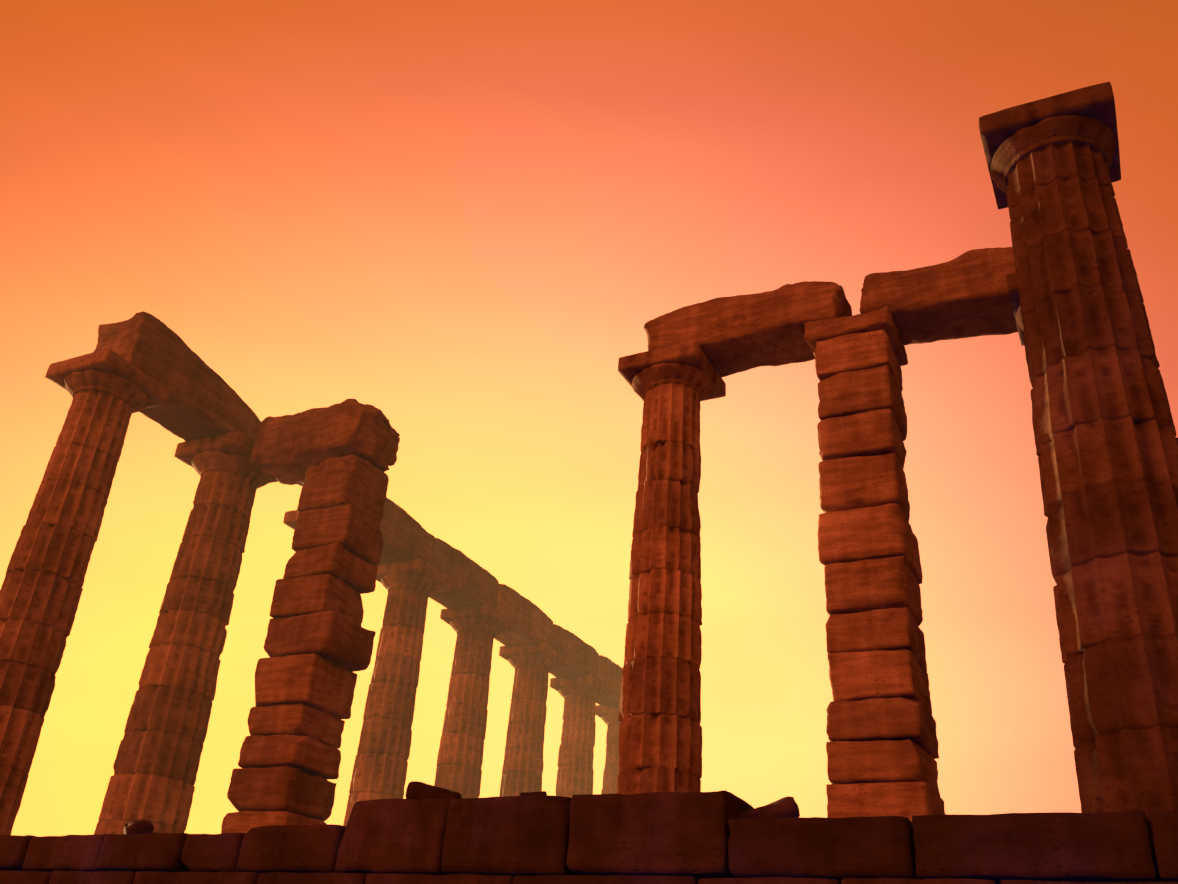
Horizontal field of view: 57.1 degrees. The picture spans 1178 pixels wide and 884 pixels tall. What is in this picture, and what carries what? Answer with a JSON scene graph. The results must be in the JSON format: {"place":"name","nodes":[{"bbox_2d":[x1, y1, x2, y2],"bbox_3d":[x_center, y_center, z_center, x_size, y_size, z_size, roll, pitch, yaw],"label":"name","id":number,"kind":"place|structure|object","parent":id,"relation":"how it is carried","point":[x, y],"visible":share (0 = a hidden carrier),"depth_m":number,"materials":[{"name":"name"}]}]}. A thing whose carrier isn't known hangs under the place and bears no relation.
{"place":"outdoors","nodes":[
{"label":"outdoors","id":0,"kind":"place"},
{"bbox_2d":[0,0,1177,836],"label":"sky","id":1,"kind":"structure","parent":0,"point":[455,220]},
{"bbox_2d":[1156,871,1160,881],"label":"platform","id":2,"kind":"structure","parent":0,"point":[1158,876],"depth_m":7.28,"materials":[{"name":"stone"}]},
{"bbox_2d":[0,348,171,834],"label":"column","id":3,"kind":"structure","parent":2,"relation":"on","point":[109,390],"depth_m":13.76,"materials":[{"name":"stone"}]},
{"bbox_2d":[93,311,260,441],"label":"architrave","id":4,"kind":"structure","parent":3,"relation":"on","point":[205,400],"depth_m":16.00,"materials":[{"name":"stone"}]},
{"bbox_2d":[94,430,278,834],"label":"column","id":5,"kind":"structure","parent":2,"relation":"on","point":[155,767],"depth_m":15.33,"materials":[{"name":"stone"}]},
{"bbox_2d":[283,510,298,529],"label":"column","id":6,"kind":"structure","parent":2,"relation":"on","point":[290,519],"depth_m":18.90,"materials":[{"name":"stone"}]},
{"bbox_2d":[221,455,388,832],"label":"stone pillar","id":7,"kind":"structure","parent":2,"relation":"on","point":[318,644],"depth_m":14.26,"materials":[{"name":"stone"}]},
{"bbox_2d":[250,399,399,486],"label":"beam","id":8,"kind":"structure","parent":7,"relation":"on","point":[289,449],"depth_m":15.97,"materials":[{"name":"stone"}]},
{"bbox_2d":[343,558,452,825],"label":"column","id":9,"kind":"structure","parent":2,"relation":"on","point":[384,746],"depth_m":19.79,"materials":[{"name":"stone"}]},
{"bbox_2d":[434,604,514,797],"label":"column","id":10,"kind":"structure","parent":2,"relation":"on","point":[477,629],"depth_m":21.98,"materials":[{"name":"stone"}]},
{"bbox_2d":[499,642,566,796],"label":"column","id":11,"kind":"structure","parent":2,"relation":"on","point":[533,664],"depth_m":24.09,"materials":[{"name":"stone"}]},
{"bbox_2d":[550,675,612,797],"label":"column","id":12,"kind":"structure","parent":2,"relation":"on","point":[581,695],"depth_m":26.16,"materials":[{"name":"stone"}]},
{"bbox_2d":[0,790,1177,883],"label":"stone wall","id":13,"kind":"structure","parent":2,"relation":"attached to","point":[664,837],"depth_m":8.13,"materials":[{"name":"stone"}]},
{"bbox_2d":[123,781,799,833],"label":"loose stones","id":14,"kind":"object","parent":13,"relation":"on","point":[786,807],"visible":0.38,"depth_m":9.56,"materials":[{"name":"brown stone"}]},
{"bbox_2d":[596,704,620,793],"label":"column","id":15,"kind":"structure","parent":2,"relation":"on","point":[608,715],"depth_m":28.26,"materials":[{"name":"stone"}]},
{"bbox_2d":[298,494,621,704],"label":"architrave","id":16,"kind":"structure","parent":15,"relation":"on","point":[406,535],"depth_m":22.79,"materials":[{"name":"stone"}]},
{"bbox_2d":[616,341,725,794],"bbox_3d":[0.882,1.890,12.624,1.092,6.472,1.092,-10,-32,24],"label":"column","id":17,"kind":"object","parent":2,"relation":"on","point":[660,727],"visible":0.83,"depth_m":12.42,"materials":[{"name":"stone"}]},
{"bbox_2d":[804,306,944,821],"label":"stone pillar","id":18,"kind":"structure","parent":2,"relation":"on","point":[882,745],"depth_m":11.22,"materials":[{"name":"stone"}]},
{"bbox_2d":[644,281,851,377],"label":"beam","id":19,"kind":"structure","parent":18,"relation":"on","point":[730,335],"depth_m":13.59,"materials":[{"name":"stone"}]},
{"bbox_2d":[1006,272,1023,345],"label":"column","id":20,"kind":"structure","parent":2,"relation":"on","point":[1013,290],"depth_m":12.04,"materials":[{"name":"stone"}]},
{"bbox_2d":[859,247,1017,345],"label":"beam","id":21,"kind":"structure","parent":20,"relation":"on","point":[965,295],"depth_m":12.57,"materials":[{"name":"stone"}]},
{"bbox_2d":[979,82,1177,870],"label":"column","id":22,"kind":"structure","parent":2,"relation":"on","point":[1106,440],"depth_m":8.29,"materials":[{"name":"stone"}]}
]}

